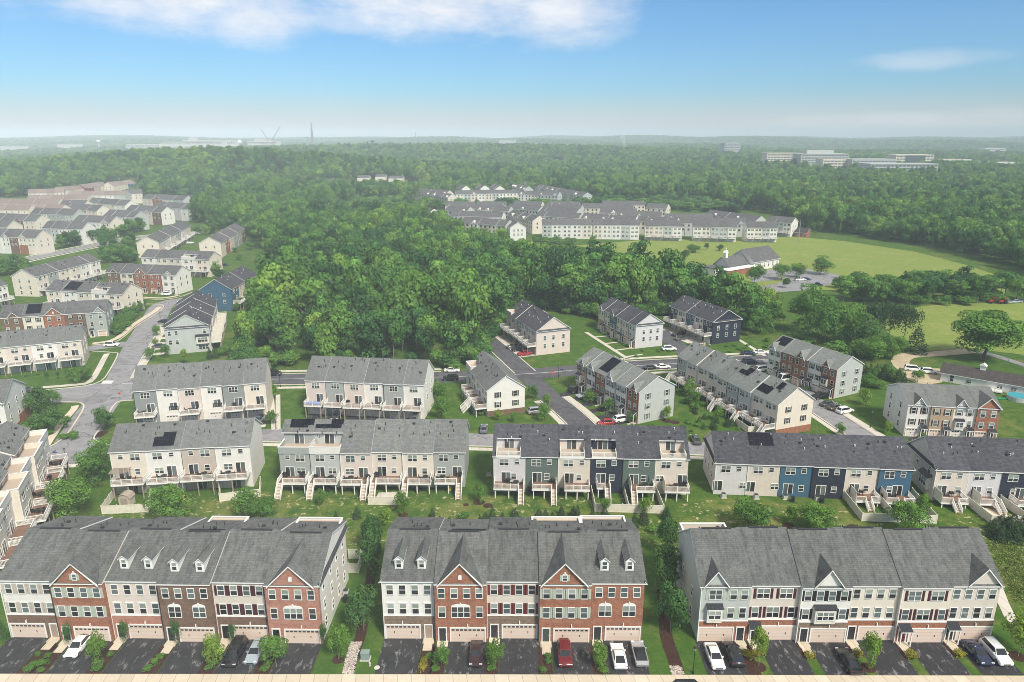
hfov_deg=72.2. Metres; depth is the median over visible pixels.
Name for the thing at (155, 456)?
window
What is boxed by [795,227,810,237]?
brick house
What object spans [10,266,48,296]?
townhouse
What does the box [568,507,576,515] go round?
conifer
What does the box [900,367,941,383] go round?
gravel yard
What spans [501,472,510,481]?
sliding door
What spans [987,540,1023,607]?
tall grass
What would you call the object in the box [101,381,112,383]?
crossing patch
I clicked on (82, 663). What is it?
driveway
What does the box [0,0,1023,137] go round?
sky
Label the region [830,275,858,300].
belt tree
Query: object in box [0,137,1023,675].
ground
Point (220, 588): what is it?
window
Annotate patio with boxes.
[376,492,396,496]
[981,506,1007,515]
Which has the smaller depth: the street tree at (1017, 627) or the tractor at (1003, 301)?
the street tree at (1017, 627)
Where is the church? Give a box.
[702,245,780,274]
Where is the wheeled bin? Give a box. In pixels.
[342,594,348,602]
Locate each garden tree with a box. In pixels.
[19,413,46,430]
[22,385,50,413]
[39,405,68,428]
[42,477,93,518]
[45,389,61,405]
[65,367,84,382]
[71,447,109,486]
[78,365,92,378]
[81,439,110,466]
[91,405,108,424]
[93,410,115,430]
[141,483,195,516]
[142,347,156,357]
[151,324,160,335]
[217,344,229,353]
[231,485,259,515]
[247,497,277,517]
[343,583,379,630]
[355,527,381,578]
[360,513,382,538]
[431,396,449,417]
[432,382,446,401]
[526,384,538,397]
[538,403,551,419]
[583,388,594,401]
[601,398,613,412]
[626,410,636,420]
[649,580,690,633]
[652,542,681,591]
[656,517,678,543]
[678,249,690,259]
[683,378,697,395]
[686,244,700,251]
[688,388,701,403]
[732,495,775,526]
[743,319,755,335]
[745,264,767,280]
[750,308,773,331]
[772,263,792,279]
[787,283,827,331]
[790,263,807,277]
[797,500,837,527]
[807,297,846,342]
[812,255,835,274]
[828,302,866,346]
[834,422,845,433]
[842,312,882,338]
[856,335,886,360]
[882,334,909,358]
[883,500,933,527]
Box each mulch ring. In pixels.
[332,655,344,663]
[398,512,407,516]
[473,499,484,504]
[483,503,491,507]
[661,419,670,422]
[751,661,765,671]
[782,523,793,528]
[860,662,875,672]
[1008,651,1023,661]
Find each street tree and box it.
[84,629,106,663]
[159,344,170,356]
[179,349,188,358]
[201,632,224,665]
[257,635,288,666]
[265,409,278,422]
[271,380,277,396]
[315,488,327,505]
[326,623,352,658]
[377,508,391,524]
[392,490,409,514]
[433,640,450,664]
[473,482,485,502]
[484,636,505,664]
[493,409,503,419]
[511,411,517,419]
[542,393,550,405]
[593,638,608,667]
[600,497,610,508]
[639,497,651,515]
[663,405,670,420]
[713,405,723,418]
[749,626,769,665]
[784,504,798,522]
[857,388,872,405]
[860,630,882,669]
[885,420,892,433]
[915,493,932,512]
[1001,605,1023,655]
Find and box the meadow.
[577,237,1004,294]
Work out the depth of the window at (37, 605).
98.81 m
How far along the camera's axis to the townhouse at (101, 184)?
859.26 m
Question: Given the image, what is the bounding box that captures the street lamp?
[692,646,696,673]
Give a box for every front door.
[46,623,59,642]
[58,626,72,645]
[113,623,127,642]
[164,627,177,646]
[220,625,230,643]
[271,628,280,635]
[423,624,433,643]
[437,627,447,646]
[489,624,499,643]
[540,628,551,647]
[592,626,602,645]
[734,627,746,645]
[747,627,756,644]
[797,628,810,647]
[845,626,858,644]
[895,629,909,647]
[943,626,956,645]
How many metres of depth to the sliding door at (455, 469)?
141.96 m
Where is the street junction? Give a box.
[47,371,132,463]
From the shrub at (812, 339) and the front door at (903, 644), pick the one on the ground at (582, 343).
the shrub at (812, 339)
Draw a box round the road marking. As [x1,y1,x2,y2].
[122,359,762,383]
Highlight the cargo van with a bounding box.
[777,372,790,380]
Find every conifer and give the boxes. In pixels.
[206,347,213,358]
[211,345,219,358]
[352,507,361,519]
[482,512,489,518]
[488,504,496,516]
[510,507,518,516]
[534,508,543,515]
[557,505,563,515]
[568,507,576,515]
[574,505,580,515]
[600,505,608,514]
[632,512,639,528]
[638,508,649,525]
[660,507,667,519]
[664,508,671,518]
[878,363,888,378]
[885,369,894,381]
[892,368,902,382]
[901,325,928,354]
[901,371,906,382]
[981,518,1000,534]
[985,523,1000,539]
[991,527,1007,544]
[995,514,1006,524]
[996,524,1007,539]
[998,515,1013,530]
[1000,530,1015,544]
[1005,523,1017,534]
[1006,526,1023,544]
[1008,514,1019,526]
[1011,531,1023,545]
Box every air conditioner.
[342,588,348,596]
[720,492,726,498]
[753,493,759,499]
[781,494,788,499]
[813,495,819,501]
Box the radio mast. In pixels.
[310,122,313,144]
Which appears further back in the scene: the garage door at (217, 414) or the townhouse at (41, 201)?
the townhouse at (41, 201)
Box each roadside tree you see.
[55,234,65,246]
[61,232,70,244]
[71,235,81,243]
[86,230,93,240]
[93,229,98,238]
[118,227,128,235]
[126,223,132,232]
[132,220,137,231]
[134,217,141,231]
[136,221,146,230]
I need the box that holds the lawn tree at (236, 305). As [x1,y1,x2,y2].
[232,302,240,311]
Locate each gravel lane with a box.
[891,349,975,368]
[978,351,1023,366]
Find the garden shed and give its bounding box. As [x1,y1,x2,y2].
[117,489,135,504]
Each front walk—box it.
[40,643,54,649]
[53,646,66,652]
[109,643,122,649]
[161,646,173,653]
[422,644,431,650]
[542,647,550,653]
[801,647,811,653]
[849,645,860,650]
[900,647,909,654]
[948,645,959,651]
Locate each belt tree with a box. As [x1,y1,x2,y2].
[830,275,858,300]
[848,271,869,276]
[850,271,864,298]
[854,275,880,302]
[869,274,890,300]
[871,283,901,301]
[883,274,899,285]
[894,275,923,303]
[898,271,912,292]
[910,270,930,278]
[913,275,936,303]
[926,270,949,293]
[928,276,946,297]
[934,269,952,292]
[943,274,964,288]
[943,278,973,301]
[953,266,977,277]
[962,273,984,296]
[967,275,998,302]
[981,274,1009,293]
[983,276,1005,291]
[994,271,1006,291]
[996,271,1023,294]
[1007,278,1023,297]
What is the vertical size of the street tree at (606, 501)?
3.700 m
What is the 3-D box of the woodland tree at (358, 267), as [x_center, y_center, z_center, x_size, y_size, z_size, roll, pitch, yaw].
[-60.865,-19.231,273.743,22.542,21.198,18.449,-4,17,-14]
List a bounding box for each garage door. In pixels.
[9,623,47,637]
[73,626,110,640]
[98,330,106,335]
[128,624,163,638]
[143,416,156,421]
[165,414,178,420]
[178,627,214,641]
[187,414,200,419]
[209,411,222,418]
[231,411,243,417]
[233,625,268,638]
[252,409,264,416]
[284,629,320,643]
[313,406,324,413]
[332,407,343,414]
[351,408,362,416]
[371,409,382,416]
[385,624,420,638]
[390,410,401,417]
[410,411,421,418]
[450,627,485,641]
[502,624,537,638]
[553,628,589,642]
[595,393,599,402]
[604,626,640,640]
[615,404,620,413]
[697,627,733,640]
[704,337,709,343]
[762,625,795,639]
[767,366,774,375]
[791,376,799,385]
[808,628,846,642]
[811,383,818,391]
[819,386,827,391]
[856,626,894,639]
[904,427,917,436]
[907,628,945,642]
[928,429,940,435]
[950,429,963,436]
[954,626,992,640]
[973,431,986,436]
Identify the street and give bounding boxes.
[13,232,198,261]
[52,298,182,463]
[53,383,98,390]
[88,341,132,350]
[108,429,704,458]
[271,354,768,383]
[489,337,594,424]
[662,330,687,353]
[763,359,874,435]
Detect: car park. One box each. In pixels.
[749,269,813,281]
[762,271,840,291]
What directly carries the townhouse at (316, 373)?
on the ground at (582, 343)
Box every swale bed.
[348,564,375,670]
[657,589,684,671]
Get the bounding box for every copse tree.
[97,236,107,245]
[98,233,107,244]
[98,251,110,263]
[102,247,110,257]
[107,228,118,239]
[108,238,117,243]
[108,243,118,250]
[110,248,118,257]
[110,256,122,262]
[112,257,121,262]
[113,250,124,261]
[118,248,130,261]
[121,236,131,245]
[124,233,135,241]
[124,246,136,259]
[129,242,136,247]
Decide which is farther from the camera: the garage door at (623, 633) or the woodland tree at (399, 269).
the woodland tree at (399, 269)
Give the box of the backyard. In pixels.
[37,492,1023,590]
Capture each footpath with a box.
[270,394,275,429]
[275,394,280,429]
[585,332,627,358]
[739,340,766,355]
[998,588,1016,623]
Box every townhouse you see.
[0,198,11,203]
[0,204,6,212]
[0,220,22,228]
[0,228,7,253]
[0,279,14,306]
[0,304,24,330]
[0,331,9,375]
[0,378,30,424]
[0,421,69,479]
[0,434,64,499]
[0,453,55,511]
[0,469,54,525]
[0,490,36,545]
[0,508,20,587]
[0,516,112,642]
[1,213,16,219]
[1,229,15,253]
[3,204,18,213]
[5,329,35,375]
[7,198,22,203]
[9,229,24,253]
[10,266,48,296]
[12,214,29,228]
[15,204,34,213]
[18,229,33,254]
[20,199,35,203]
[22,303,45,328]
[23,214,50,229]
[26,195,40,198]
[26,229,54,254]
[28,189,36,195]
[30,207,43,213]
[31,327,60,371]
[32,199,47,204]
[33,203,45,209]
[35,263,59,284]
[37,189,45,194]
[39,195,52,198]
[39,208,51,217]
[41,221,55,233]
[43,204,54,207]
[43,279,69,302]
[43,301,66,327]
[44,199,62,203]
[45,261,76,279]
[46,189,54,194]
[47,208,61,220]
[48,518,151,645]
[50,221,63,243]
[51,195,64,199]
[52,204,70,208]
[54,187,68,194]
[55,188,64,194]
[56,208,69,220]
[56,324,89,368]
[57,258,87,280]
[58,221,71,233]
[61,280,84,301]
[62,195,76,199]
[64,186,75,190]
[64,209,86,220]
[64,300,87,335]
[66,221,78,243]
[68,191,80,194]
[69,203,80,208]
[69,256,96,280]
[72,185,83,190]
[73,222,97,244]
[74,195,92,200]
[74,215,87,221]
[76,281,99,300]
[77,200,93,204]
[77,204,91,214]
[79,184,93,190]
[79,253,105,280]
[80,191,92,194]
[83,215,96,222]
[84,299,113,337]
[86,205,109,215]
[88,183,100,190]
[89,198,101,204]
[90,191,103,197]
[91,215,105,228]
[91,282,114,299]
[96,182,104,190]
[96,198,110,206]
[101,216,123,237]
[102,191,114,198]
[103,209,116,215]
[104,181,120,190]
[104,517,205,642]
[105,199,120,209]
[105,263,126,282]
[106,282,144,314]
[107,422,151,500]
[112,210,123,216]
[114,191,130,199]
[115,200,138,209]
[116,181,128,189]
[118,210,130,219]
[119,263,139,283]
[124,180,135,187]
[124,189,134,201]
[126,205,139,210]
[126,211,149,230]
[131,364,160,422]
[133,189,142,203]
[133,264,153,293]
[135,205,148,212]
[136,233,169,257]
[140,249,160,263]
[142,194,156,205]
[143,206,156,224]
[144,421,185,491]
[147,264,167,293]
[152,194,165,205]
[152,206,174,224]
[152,230,174,249]
[154,201,166,205]
[154,249,172,264]
[156,362,180,421]
[156,516,249,646]
[159,228,180,249]
[161,265,192,294]
[162,195,176,201]
[163,310,221,354]
[164,202,176,208]
[165,225,185,245]
[165,306,222,343]
[167,250,186,265]
[169,302,224,338]
[170,298,224,332]
[171,202,185,220]
[171,223,190,243]
[172,195,190,202]
[173,294,226,329]
[175,220,194,239]
[175,290,226,323]
[177,362,203,420]
[179,419,219,495]
[181,203,202,220]
[181,250,199,276]
[193,251,222,277]
[199,234,226,257]
[199,276,245,310]
[200,360,225,418]
[211,517,297,643]
[214,232,230,253]
[214,417,264,491]
[219,230,234,250]
[221,272,245,304]
[222,227,238,247]
[222,359,246,418]
[227,225,242,245]
[228,223,245,242]
[230,269,250,288]
[236,265,256,277]
[244,357,272,419]
[263,517,348,643]
[274,419,315,499]
[303,356,331,418]
[306,419,345,499]
[323,356,350,418]
[340,420,375,500]
[342,357,369,419]
[362,357,389,418]
[369,419,405,496]
[378,517,444,643]
[382,359,408,418]
[401,419,435,496]
[402,359,434,418]
[433,419,469,499]
[433,519,489,646]
[460,362,517,410]
[461,357,510,398]
[462,369,525,416]
[466,350,506,386]
[487,517,538,643]
[492,423,526,504]
[499,299,526,337]
[504,302,531,340]
[508,219,525,240]
[509,305,537,342]
[514,308,546,346]
[518,311,547,349]
[523,314,571,355]
[525,424,557,505]
[531,516,591,647]
[542,219,551,237]
[552,219,561,238]
[557,424,590,499]
[562,219,571,238]
[572,219,581,238]
[575,347,606,393]
[580,515,647,645]
[582,219,592,238]
[586,351,613,399]
[589,425,622,503]
[593,219,602,238]
[594,356,627,404]
[598,297,617,331]
[602,219,611,238]
[602,300,629,332]
[603,361,635,411]
[609,302,632,337]
[611,219,620,239]
[614,365,645,414]
[615,305,636,341]
[619,308,642,343]
[620,219,629,239]
[621,425,655,504]
[626,370,676,423]
[628,311,664,348]
[630,219,639,239]
[644,220,653,240]
[653,426,689,501]
[654,220,663,239]
[663,220,672,240]
[663,295,691,330]
[665,341,703,387]
[671,298,700,332]
[672,220,682,240]
[676,522,751,645]
[677,346,714,391]
[679,300,710,336]
[687,304,718,340]
[689,350,725,391]
[692,220,701,240]
[696,307,742,344]
[698,355,738,401]
[701,221,710,241]
[703,431,748,494]
[706,359,746,411]
[710,221,719,241]
[716,365,756,416]
[718,221,727,241]
[727,221,736,241]
[727,370,769,422]
[736,524,801,644]
[741,375,783,425]
[742,221,754,242]
[744,432,780,495]
[753,221,761,242]
[753,381,815,432]
[761,221,769,242]
[767,216,778,220]
[767,335,794,376]
[768,221,777,241]
[775,432,813,496]
[776,216,786,235]
[777,339,808,381]
[781,217,798,236]
[787,526,853,647]
[791,343,822,387]
[804,347,837,391]
[807,434,846,498]
[819,352,864,398]
[827,525,901,644]
[838,434,880,511]
[871,436,915,503]
[882,526,953,647]
[883,381,931,437]
[906,436,970,513]
[922,383,954,435]
[922,525,1004,645]
[943,384,977,436]
[957,436,1007,515]
[967,386,1002,437]
[990,438,1023,506]
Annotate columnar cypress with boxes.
[0,618,7,647]
[61,620,72,643]
[119,619,129,643]
[169,616,180,645]
[227,624,235,640]
[319,622,327,645]
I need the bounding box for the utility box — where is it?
[360,649,370,661]
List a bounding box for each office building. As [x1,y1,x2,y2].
[0,146,28,150]
[57,144,82,147]
[126,144,160,147]
[160,143,182,147]
[182,137,226,147]
[226,140,239,146]
[247,139,281,146]
[499,140,515,143]
[720,142,739,151]
[761,153,792,162]
[792,150,848,167]
[815,159,846,169]
[841,158,896,167]
[858,163,937,171]
[887,154,933,162]
[933,159,971,160]
[978,148,1005,151]
[978,162,1018,163]
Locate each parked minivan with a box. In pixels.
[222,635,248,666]
[270,369,281,375]
[753,364,766,371]
[903,364,919,370]
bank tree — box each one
[111,321,120,328]
[113,329,121,333]
[116,322,126,329]
[120,308,128,315]
[122,321,131,326]
[123,312,133,317]
[125,316,132,321]
[129,306,140,313]
[129,308,135,318]
[137,303,143,309]
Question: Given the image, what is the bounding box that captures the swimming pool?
[1006,392,1023,402]
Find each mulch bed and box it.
[16,642,58,673]
[31,645,67,673]
[85,642,123,673]
[141,645,173,673]
[197,644,228,673]
[253,656,274,673]
[417,643,435,673]
[429,646,444,673]
[484,642,498,673]
[537,646,552,673]
[589,644,607,674]
[742,645,761,674]
[796,646,815,658]
[845,644,863,655]
[895,646,913,658]
[943,644,965,656]
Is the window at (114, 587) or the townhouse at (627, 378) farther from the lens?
the townhouse at (627, 378)
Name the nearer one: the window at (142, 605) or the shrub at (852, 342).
the window at (142, 605)
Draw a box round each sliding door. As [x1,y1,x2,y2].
[2,538,7,555]
[9,518,14,533]
[19,365,26,371]
[21,354,29,360]
[28,498,32,512]
[42,466,46,479]
[44,363,51,368]
[46,352,54,358]
[69,360,76,366]
[71,349,78,355]
[119,468,129,477]
[129,485,138,492]
[146,403,154,411]
[166,465,177,475]
[169,402,177,409]
[188,464,198,473]
[190,401,198,408]
[198,481,207,488]
[213,399,220,406]
[231,480,241,486]
[234,397,242,405]
[235,461,245,471]
[256,395,263,403]
[285,467,294,475]
[294,433,304,443]
[315,467,324,475]
[316,393,323,401]
[324,434,334,443]
[335,394,342,401]
[354,395,361,402]
[358,467,367,476]
[374,396,381,403]
[377,466,386,475]
[394,397,400,404]
[407,467,416,476]
[414,398,420,405]
[452,466,461,475]
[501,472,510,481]
[504,439,513,447]
[532,472,541,481]
[564,473,573,482]
[566,440,576,448]
[596,473,605,482]
[597,440,607,448]
[628,474,638,483]
[665,441,675,449]
[677,475,687,484]
[712,480,722,489]
[720,391,725,399]
[731,397,735,404]
[742,403,747,410]
[745,481,755,491]
[756,409,761,418]
[769,415,774,425]
[782,483,793,493]
[815,485,825,494]
[848,483,859,493]
[891,485,902,495]
[937,485,947,494]
[970,486,981,495]
[1013,488,1023,497]
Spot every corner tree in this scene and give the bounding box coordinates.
[733,309,749,328]
[742,291,766,311]
[746,297,768,329]
[752,285,762,292]
[757,290,772,303]
[760,295,775,307]
[763,287,780,299]
[767,300,785,327]
[768,290,783,321]
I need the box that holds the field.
[885,302,1023,354]
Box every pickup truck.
[255,414,265,421]
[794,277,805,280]
[810,391,831,399]
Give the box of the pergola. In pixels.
[108,467,130,482]
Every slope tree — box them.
[782,278,790,284]
[826,296,837,302]
[861,373,877,386]
[866,367,877,376]
[871,380,885,388]
[879,363,894,375]
[894,369,905,378]
[911,370,925,381]
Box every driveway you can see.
[0,637,48,673]
[45,641,112,673]
[101,638,164,673]
[157,641,206,673]
[213,639,265,673]
[269,643,322,673]
[305,414,324,418]
[326,414,345,418]
[346,416,363,419]
[365,416,383,419]
[375,638,422,673]
[444,641,485,673]
[495,335,507,338]
[499,338,514,341]
[499,638,538,673]
[503,341,519,344]
[552,642,592,674]
[559,392,579,396]
[581,401,599,406]
[589,407,606,412]
[596,413,616,419]
[603,640,649,674]
[613,421,630,424]
[681,337,701,342]
[695,641,748,674]
[761,640,814,674]
[808,642,866,674]
[856,640,918,674]
[906,437,917,440]
[908,642,970,674]
[955,640,1023,674]
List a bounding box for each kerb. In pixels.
[46,351,118,389]
[50,401,84,446]
[93,400,132,444]
[94,304,163,344]
[130,325,160,377]
[263,441,703,455]
[272,384,305,384]
[282,371,440,373]
[495,337,535,370]
[539,400,566,423]
[562,397,596,424]
[631,353,768,360]
[647,364,766,370]
[813,413,845,434]
[841,414,876,435]
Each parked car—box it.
[25,386,31,391]
[63,634,90,657]
[103,341,119,346]
[151,343,165,348]
[157,319,166,322]
[161,291,172,295]
[243,637,267,664]
[331,411,341,418]
[411,413,418,418]
[442,374,458,380]
[444,367,459,372]
[469,640,483,666]
[480,424,487,432]
[506,343,519,348]
[511,345,525,351]
[517,349,531,355]
[527,406,538,414]
[557,638,572,667]
[567,385,580,393]
[576,391,586,398]
[597,418,614,424]
[610,643,627,668]
[612,414,627,422]
[630,641,648,666]
[643,364,658,369]
[655,363,670,368]
[661,345,676,350]
[671,330,684,336]
[673,679,696,681]
[674,335,687,340]
[689,435,701,444]
[703,642,725,669]
[722,641,745,666]
[740,350,755,354]
[741,357,757,363]
[753,349,768,353]
[819,400,837,406]
[826,403,842,410]
[835,405,853,414]
[835,647,863,674]
[920,367,937,374]
[960,639,994,665]
[978,636,1013,665]
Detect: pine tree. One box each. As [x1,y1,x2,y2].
[859,299,893,331]
[879,301,904,334]
[893,301,924,335]
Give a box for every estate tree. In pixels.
[125,253,138,261]
[192,226,201,232]
[199,225,210,231]
[207,226,216,233]
[210,261,221,271]
[212,267,224,275]
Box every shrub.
[22,664,35,672]
[28,660,38,666]
[36,658,50,665]
[36,666,44,672]
[43,652,51,657]
[90,662,102,671]
[91,658,104,664]
[141,664,151,671]
[150,656,158,666]
[156,652,164,659]
[204,663,213,669]
[259,664,269,671]
[418,662,427,672]
[420,656,427,664]
[424,652,432,658]
[430,657,438,665]
[430,665,439,670]
[457,511,471,518]
[486,658,492,663]
[487,664,496,670]
[539,665,546,672]
[544,652,551,657]
[597,666,608,674]
[647,524,657,532]
[740,648,753,659]
[752,647,760,656]
[793,329,810,336]
[804,337,819,342]
[804,650,816,658]
[808,331,826,339]
[823,339,852,354]
[825,342,848,352]
[843,337,853,343]
[847,291,866,300]
[847,341,860,352]
[848,339,864,346]
[852,647,862,657]
[874,291,887,298]
[879,348,890,355]
[904,648,919,658]
[907,292,924,300]
[913,298,927,301]
[934,296,944,301]
[941,295,953,304]
[953,648,967,658]
[957,296,969,303]
[966,298,977,303]
[989,294,1002,299]
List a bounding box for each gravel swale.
[342,641,361,673]
[669,665,683,674]
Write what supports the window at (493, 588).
in the townhouse at (513, 584)
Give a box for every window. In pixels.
[3,584,12,593]
[8,602,17,612]
[10,348,18,352]
[16,584,25,593]
[20,602,29,612]
[21,490,25,500]
[25,506,28,516]
[29,584,37,593]
[33,602,42,612]
[36,346,43,350]
[41,584,49,594]
[45,602,53,613]
[53,587,62,597]
[57,605,66,616]
[61,343,68,347]
[66,587,75,597]
[70,606,79,616]
[71,571,76,580]
[79,587,87,597]
[82,606,91,616]
[92,588,100,597]
[95,606,104,616]
[110,584,118,594]
[112,602,122,613]
[123,584,131,594]
[125,602,134,613]
[129,453,139,460]
[134,468,140,474]
[135,585,143,594]
[138,602,147,613]
[140,392,149,398]
[148,585,156,594]
[150,602,159,613]
[152,452,162,459]
[154,467,163,473]
[160,588,169,598]
[163,390,172,396]
[168,603,181,617]
[173,588,181,598]
[184,390,193,395]
[186,588,194,598]
[188,450,193,455]
[192,603,206,617]
[199,344,208,349]
[199,450,209,456]
[199,588,207,598]
[204,464,209,470]
[207,387,216,393]
[216,585,224,595]
[219,604,227,614]
[221,449,231,455]
[223,463,232,469]
[228,387,237,392]
[229,585,237,595]
[232,604,239,614]
[242,586,250,595]
[244,604,252,614]
[250,385,259,390]
[255,586,262,595]
[257,604,265,615]
[268,589,275,599]
[270,608,278,618]
[281,589,288,599]
[283,604,302,619]
[294,590,301,599]
[295,455,304,461]
[297,468,305,473]
[307,590,314,600]
[308,608,316,619]
[311,382,319,387]
[315,455,324,461]
[328,468,336,473]
[331,383,338,388]
[345,455,354,461]
[345,468,354,474]
[350,384,357,389]
[370,385,377,390]
[377,454,386,460]
[386,585,393,594]
[386,602,394,613]
[389,386,397,391]
[391,467,396,472]
[392,454,396,459]
[398,585,405,594]
[398,602,406,613]
[408,455,416,461]
[409,386,417,391]
[411,585,418,594]
[411,602,419,613]
[422,468,426,473]
[423,585,430,594]
[423,602,431,613]
[437,467,445,473]
[437,588,444,598]
[438,606,445,617]
[439,454,447,460]
[450,588,457,598]
[451,603,469,617]
[463,588,469,598]
[475,588,482,598]
[476,607,482,617]
[490,585,497,594]
[491,603,497,613]
[499,459,508,465]
[503,585,509,594]
[503,603,509,613]
[511,473,515,478]
[515,585,522,594]
[515,603,522,613]
[528,585,534,594]
[528,603,534,613]
[531,459,540,465]
[543,589,549,598]
[543,607,549,618]
[544,473,548,479]
[547,459,551,464]
[555,589,562,598]
[555,607,562,618]
[562,572,567,581]
[564,460,572,466]
[568,589,575,598]
[568,607,574,618]
[576,474,581,480]
[580,607,587,618]
[581,589,587,598]
[595,587,602,597]
[596,460,605,466]
[598,602,611,616]
[608,587,615,597]
[611,460,616,465]
[620,587,627,597]
[622,602,635,616]
[628,461,637,467]
[633,587,640,597]
[641,475,645,481]
[656,475,662,481]
[661,461,670,468]
[677,461,681,466]
[709,590,722,599]
[721,465,730,472]
[726,608,734,618]
[729,590,737,599]
[738,608,745,618]
[739,390,744,396]
[739,482,746,488]
[740,590,748,599]
[751,607,758,617]
[753,395,758,402]
[753,467,763,473]
[756,588,770,598]
[765,607,779,617]
[766,401,771,409]
[769,467,774,472]
[770,483,778,489]
[779,588,793,598]
[785,468,795,474]
[786,607,794,617]
[798,485,803,491]
[801,468,806,473]
[801,609,809,619]
[804,591,812,600]
[816,591,824,600]
[818,469,828,476]
[828,591,836,600]
[830,487,836,492]
[834,469,839,474]
[838,609,846,619]
[840,591,848,600]
[849,607,858,617]
[851,470,861,476]
[852,589,860,598]
[861,607,869,617]
[863,485,868,491]
[864,589,872,598]
[867,470,872,475]
[873,607,881,617]
[876,589,884,598]
[884,471,894,478]
[885,607,893,617]
[886,486,892,492]
[888,589,896,598]
[900,609,909,620]
[907,591,922,600]
[909,418,914,424]
[911,407,916,413]
[915,609,930,620]
[930,591,945,600]
[932,420,937,426]
[934,409,939,414]
[936,609,945,620]
[941,472,951,479]
[945,409,950,415]
[948,607,957,618]
[952,589,961,599]
[955,487,960,492]
[956,409,961,415]
[960,607,969,618]
[964,589,973,599]
[967,410,972,415]
[972,607,981,618]
[974,473,984,480]
[976,589,985,599]
[978,422,983,428]
[980,411,985,417]
[984,607,992,618]
[986,488,992,493]
[988,589,997,599]
[991,411,996,417]
[1007,475,1018,481]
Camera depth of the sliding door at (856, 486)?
137.49 m
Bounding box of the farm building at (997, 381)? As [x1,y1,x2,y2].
[939,362,1023,393]
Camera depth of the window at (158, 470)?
139.71 m
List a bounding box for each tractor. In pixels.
[987,297,997,303]
[998,297,1007,303]
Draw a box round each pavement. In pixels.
[0,674,1023,681]
[26,231,199,256]
[29,238,142,261]
[32,353,109,387]
[48,405,78,444]
[65,464,78,467]
[92,306,161,343]
[132,327,163,377]
[144,295,179,297]
[263,443,703,459]
[276,386,305,388]
[279,368,441,371]
[534,400,564,423]
[564,396,599,424]
[620,350,768,359]
[651,371,676,373]
[812,414,840,434]
[844,413,884,435]
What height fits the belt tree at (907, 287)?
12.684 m
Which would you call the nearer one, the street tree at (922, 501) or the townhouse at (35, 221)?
the street tree at (922, 501)
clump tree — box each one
[0,267,8,275]
[3,265,15,274]
[5,259,18,273]
[8,253,19,264]
[17,256,29,263]
[18,261,28,270]
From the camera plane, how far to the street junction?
188.92 m
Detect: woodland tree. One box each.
[243,274,267,308]
[243,285,276,310]
[245,305,263,324]
[252,262,294,295]
[254,251,292,273]
[254,294,298,344]
[270,305,300,335]
[273,264,316,314]
[277,290,302,324]
[278,245,300,259]
[282,250,297,264]
[287,312,302,338]
[288,237,315,260]
[289,252,313,265]
[292,277,330,327]
[293,263,318,277]
[295,272,348,307]
[297,259,330,273]
[301,306,311,326]
[303,252,313,262]
[303,311,325,328]
[309,288,338,321]
[312,253,337,263]
[321,299,357,347]
[324,262,344,290]
[325,243,355,262]
[326,321,344,348]
[330,285,358,301]
[331,252,351,268]
[338,282,375,312]
[340,263,368,278]
[341,258,378,289]
[343,324,369,353]
[352,243,364,255]
[352,307,370,322]
[355,257,366,267]
[361,262,390,290]
[364,241,380,264]
[365,287,381,310]
[367,247,398,265]
[368,309,381,343]
[371,309,395,351]
[374,266,403,292]
[376,294,387,308]
[377,255,405,269]
[377,282,421,312]
[380,245,398,254]
[381,271,406,294]
[392,252,406,266]
[393,307,414,344]
[395,268,411,276]
[398,267,430,332]
[398,318,413,351]
[399,263,424,274]
[403,306,431,348]
[413,246,447,272]
[413,325,434,359]
[415,313,440,354]
[417,272,451,335]
[420,305,431,330]
[424,259,452,312]
[435,272,456,310]
[438,294,464,322]
[440,248,461,260]
[440,260,468,277]
[442,267,495,333]
[448,250,469,263]
[452,283,490,334]
[458,283,488,327]
[459,321,472,344]
[462,266,481,283]
[466,264,492,275]
[469,251,496,262]
[470,252,505,279]
[474,272,512,316]
[479,257,513,293]
[488,275,516,302]
[490,298,509,313]
[496,249,513,258]
[498,254,528,300]
[505,262,531,301]
[507,275,521,302]
[508,242,539,290]
[522,248,549,298]
[527,281,536,296]
[532,276,557,309]
[543,246,564,280]
[546,253,577,296]
[553,263,588,313]
[570,250,581,264]
[573,274,600,305]
[574,251,604,300]
[574,264,607,303]
[584,240,617,263]
[597,287,614,304]
[598,251,633,293]
[598,282,613,303]
[612,278,631,302]
[622,254,657,305]
[624,239,655,261]
[641,282,657,313]
[643,257,663,295]
[656,269,670,298]
[658,248,697,299]
[660,268,698,298]
[664,287,681,299]
[681,282,700,298]
[684,261,707,287]
[697,283,706,300]
[698,271,727,304]
[710,285,736,308]
[713,265,726,276]
[720,271,758,313]
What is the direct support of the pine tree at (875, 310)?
on the ground at (582, 343)
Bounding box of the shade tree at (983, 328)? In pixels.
[950,309,1023,360]
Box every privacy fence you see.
[100,487,151,513]
[218,476,260,501]
[348,549,361,573]
[367,487,401,504]
[591,486,664,513]
[623,487,629,503]
[735,418,766,431]
[844,487,937,523]
[877,492,895,513]
[964,493,1023,524]
[999,494,1023,515]
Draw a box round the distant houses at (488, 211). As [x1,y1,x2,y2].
[316,174,766,236]

